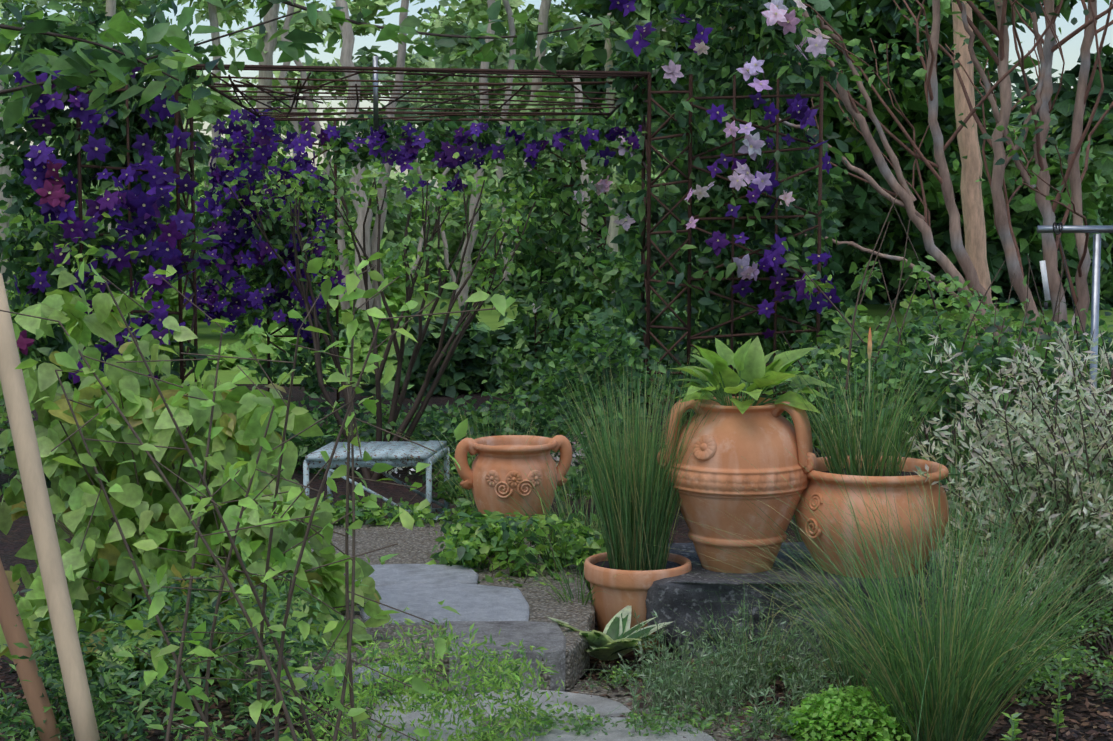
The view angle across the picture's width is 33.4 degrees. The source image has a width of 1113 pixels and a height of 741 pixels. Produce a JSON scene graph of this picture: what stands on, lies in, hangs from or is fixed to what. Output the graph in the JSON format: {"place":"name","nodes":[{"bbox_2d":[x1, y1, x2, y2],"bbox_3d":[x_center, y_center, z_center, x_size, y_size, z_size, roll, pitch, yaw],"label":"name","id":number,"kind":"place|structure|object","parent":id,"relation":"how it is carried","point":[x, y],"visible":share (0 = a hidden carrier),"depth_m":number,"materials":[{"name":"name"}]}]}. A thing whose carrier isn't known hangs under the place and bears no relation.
{"place":"outdoors","nodes":[
{"label":"outdoors","id":0,"kind":"place"},
{"bbox_2d":[0,0,1112,398],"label":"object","id":1,"kind":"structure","parent":0,"point":[864,208],"depth_m":21.09,"materials":[{"name":"green plant"}]},
{"bbox_2d":[0,383,1112,740],"bbox_3d":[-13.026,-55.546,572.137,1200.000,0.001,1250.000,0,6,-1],"label":"ground","id":2,"kind":"structure","parent":0,"point":[14,541],"depth_m":7.84,"materials":[{"name":"brown soil"}]},
{"bbox_2d":[0,273,99,740],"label":"wooden stake","id":3,"kind":"object","parent":2,"relation":"on","point":[58,600],"visible":0.98,"depth_m":5.18,"materials":[{"name":"brown wood"}]},
{"bbox_2d":[0,270,391,696],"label":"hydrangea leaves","id":4,"kind":"object","parent":2,"relation":"on","point":[153,510],"visible":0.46,"depth_m":6.08,"materials":[{"name":"green plant"}]},
{"bbox_2d":[0,0,631,740],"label":"plant","id":5,"kind":"object","parent":2,"relation":"on","point":[80,66],"depth_m":4.05,"materials":[{"name":"green plant"}]},
{"bbox_2d":[303,440,449,521],"bbox_3d":[-0.851,0.575,8.864,0.675,0.411,0.526,0,6,-1],"label":"garden bench","id":6,"kind":"object","parent":2,"relation":"on","point":[380,451],"visible":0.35,"depth_m":8.68,"materials":[{"name":"paint"}]},
{"bbox_2d":[238,521,594,702],"bbox_3d":[-0.585,0.862,7.218,1.415,0.132,2.549,-1,6,-9],"label":"gravel bed","id":7,"kind":"object","parent":2,"relation":"on","point":[415,545],"visible":0.21,"depth_m":6.72,"materials":[{"name":"grey gravel"}]},
{"bbox_2d":[280,663,412,691],"bbox_3d":[-0.837,0.930,6.424,0.548,0.053,1.108,-3,6,-24],"label":"flagstone","id":8,"kind":"object","parent":7,"relation":"on","point":[360,670],"depth_m":5.92,"materials":[{"name":"stone"}]},
{"bbox_2d":[355,564,477,585],"bbox_3d":[-0.556,0.805,7.172,0.499,0.052,0.367,-1,6,-8],"label":"flagstone","id":9,"kind":"object","parent":7,"relation":"on","point":[389,574],"visible":0.54,"depth_m":7.13,"materials":[{"name":"stone"}]},
{"bbox_2d":[356,582,528,624],"bbox_3d":[-0.420,0.856,6.713,0.642,0.053,0.631,0,6,-1],"label":"flagstone","id":10,"kind":"object","parent":7,"relation":"on","point":[471,602],"visible":0.65,"depth_m":6.67,"materials":[{"name":"stone"}]},
{"bbox_2d":[443,621,565,694],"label":"step block","id":11,"kind":"structure","parent":7,"relation":"on","point":[551,637],"depth_m":6.09,"materials":[{"name":"stone"}]},
{"bbox_2d":[368,693,477,740],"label":"paver","id":12,"kind":"object","parent":2,"relation":"on","point":[411,716],"visible":0.29,"depth_m":5.66,"materials":[{"name":"stone"}]},
{"bbox_2d":[0,0,877,487],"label":"clematis","id":13,"kind":"object","parent":2,"relation":"on","point":[750,28],"depth_m":10.13,"materials":[{"name":"plant"}]},
{"bbox_2d":[75,64,823,460],"bbox_3d":[-0.600,-0.658,11.704,3.972,2.299,3.521,0,6,-1],"label":"pergola","id":14,"kind":"object","parent":2,"relation":"on","point":[423,116],"visible":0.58,"depth_m":10.03,"materials":[{"name":"brown metal"}]},
{"bbox_2d":[373,56,378,128],"bbox_3d":[-1.057,-1.626,10.843,0.030,0.420,0.004,0,6,-1],"label":"post","id":15,"kind":"object","parent":14,"relation":"attached to","point":[375,102],"visible":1,"depth_m":10.84,"materials":[{"name":"grey metal"}]},
{"bbox_2d":[356,432,586,495],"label":"pale flowers","id":16,"kind":"object","parent":2,"relation":"on","point":[557,458],"visible":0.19,"depth_m":9.10,"materials":[{"name":"white plant"}]},
{"bbox_2d":[455,435,571,538],"bbox_3d":[-0.187,0.568,8.185,0.378,0.559,0.403,4,7,34],"label":"terracotta urn","id":17,"kind":"object","parent":2,"relation":"on","point":[502,456],"visible":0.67,"depth_m":8.06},
{"bbox_2d":[485,470,542,498],"bbox_3d":[-0.183,0.490,8.000,0.250,0.121,0.063,0,6,-1],"label":"pot ornament","id":18,"kind":"object","parent":17,"relation":"attached to","point":[513,479],"visible":1,"depth_m":7.99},
{"bbox_2d":[472,689,631,719],"bbox_3d":[-0.017,1.074,5.886,0.505,0.051,0.323,0,6,-1],"label":"paver","id":19,"kind":"object","parent":2,"relation":"on","point":[603,706],"visible":0.46,"depth_m":5.86,"materials":[{"name":"stone"}]},
{"bbox_2d":[0,142,1112,609],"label":"shrub","id":20,"kind":"object","parent":2,"relation":"on","point":[466,526],"depth_m":9.47,"materials":[{"name":"green plant"}]},
{"bbox_2d":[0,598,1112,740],"bbox_3d":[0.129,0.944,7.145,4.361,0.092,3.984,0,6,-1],"label":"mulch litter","id":21,"kind":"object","parent":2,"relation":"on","point":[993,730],"visible":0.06,"depth_m":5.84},
{"bbox_2d":[338,680,822,740],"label":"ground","id":22,"kind":"structure","parent":2,"relation":"on","point":[719,730],"depth_m":5.81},
{"bbox_2d":[503,716,714,740],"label":"paver","id":23,"kind":"object","parent":2,"relation":"on","point":[619,732],"visible":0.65,"depth_m":5.53,"materials":[{"name":"stone"}]},
{"bbox_2d":[546,605,671,660],"bbox_3d":[0.175,0.919,6.397,0.461,0.156,0.449,0,6,-1],"label":"variegated plant","id":24,"kind":"object","parent":2,"relation":"on","point":[618,635],"visible":0.73,"depth_m":6.37,"materials":[{"name":"green plant"}]},
{"bbox_2d":[584,552,691,649],"bbox_3d":[0.296,0.840,6.765,0.392,0.300,0.392,0,6,-1],"label":"terracotta pot","id":25,"kind":"object","parent":2,"relation":"on","point":[624,588],"visible":0.54,"depth_m":6.61,"materials":[{"name":"orange ceramic"}]},
{"bbox_2d":[594,561,674,568],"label":"soil","id":26,"kind":"structure","parent":25,"relation":"in","point":[605,564],"depth_m":6.82,"materials":[{"name":"brown soil"}]},
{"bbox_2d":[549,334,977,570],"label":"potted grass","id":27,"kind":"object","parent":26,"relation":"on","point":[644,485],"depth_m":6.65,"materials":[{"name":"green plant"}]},
{"bbox_2d":[867,328,871,359],"bbox_3d":[1.126,-0.097,6.664,0.017,0.120,0.017,0,6,-1],"label":"flower spike","id":28,"kind":"object","parent":27,"relation":"on","point":[869,349],"visible":0.96,"depth_m":6.66,"materials":[{"name":"orange plant"}]},
{"bbox_2d":[500,313,1112,740],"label":"plant","id":29,"kind":"object","parent":2,"relation":"on","point":[806,723],"depth_m":6.23,"materials":[{"name":"green plant"}]},
{"bbox_2d":[646,542,979,659],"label":"stone block","id":30,"kind":"structure","parent":2,"relation":"on","point":[681,600],"depth_m":6.52,"materials":[{"name":"stone"}]},
{"bbox_2d":[657,396,816,573],"bbox_3d":[0.646,0.410,6.742,0.564,0.620,0.536,0,6,-1],"label":"terracotta urn","id":31,"kind":"object","parent":30,"relation":"on","point":[734,438],"visible":0.85,"depth_m":6.57,"materials":[{"name":"orange ceramic"}]},
{"bbox_2d":[666,336,836,413],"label":"hosta leaves","id":32,"kind":"object","parent":31,"relation":"in","point":[748,360],"visible":0.96,"depth_m":6.64,"materials":[{"name":"green plant"}]},
{"bbox_2d":[700,360,870,448],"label":"plant stems","id":33,"kind":"object","parent":31,"relation":"in","point":[723,402],"visible":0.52,"depth_m":6.68,"materials":[{"name":"green plant"}]},
{"bbox_2d":[795,455,948,578],"bbox_3d":[1.141,0.542,6.729,0.552,0.400,0.552,0,6,-1],"label":"terracotta pot","id":34,"kind":"object","parent":30,"relation":"on","point":[817,492],"visible":0.67,"depth_m":6.51,"materials":[{"name":"orange ceramic"}]},
{"bbox_2d":[822,469,917,475],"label":"soil","id":35,"kind":"structure","parent":34,"relation":"in","point":[908,474],"depth_m":6.84,"materials":[{"name":"brown soil"}]},
{"bbox_2d":[575,413,1112,740],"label":"grass","id":36,"kind":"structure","parent":2,"relation":"on","point":[943,687],"depth_m":5.50,"materials":[{"name":"green plant"}]},
{"bbox_2d":[720,0,1112,405],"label":"tree","id":37,"kind":"object","parent":2,"relation":"on","point":[971,256],"depth_m":13.45,"materials":[{"name":"brown wood"}]},
{"bbox_2d":[1037,225,1112,488],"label":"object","id":38,"kind":"object","parent":2,"relation":"on","point":[1096,263],"visible":0.6,"depth_m":7.91,"materials":[{"name":"silver metal"}]},
{"bbox_2d":[0,0,1112,187],"label":"sky","id":39,"kind":"structure","parent":0,"point":[1071,49],"materials":[{"name":"white"}]},
{"bbox_2d":[32,197,1112,383],"bbox_3d":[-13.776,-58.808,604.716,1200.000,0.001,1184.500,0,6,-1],"label":"lawn ground","id":40,"kind":"structure","parent":0,"point":[489,318],"depth_m":21.96,"materials":[{"name":"green plant"}]},
{"bbox_2d":[1039,260,1050,300],"bbox_3d":[2.082,-0.383,7.903,0.052,0.173,0.003,0,6,-1],"label":"plant label","id":41,"kind":"object","parent":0,"point":[1045,280],"visible":1,"depth_m":7.90,"materials":[{"name":"white plastic"}]},
{"bbox_2d":[1044,222,1079,353],"bbox_3d":[2.167,-0.317,7.912,0.170,0.631,0.018,0,6,-1],"label":"handle","id":42,"kind":"object","parent":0,"point":[1046,303],"visible":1,"depth_m":7.90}
]}

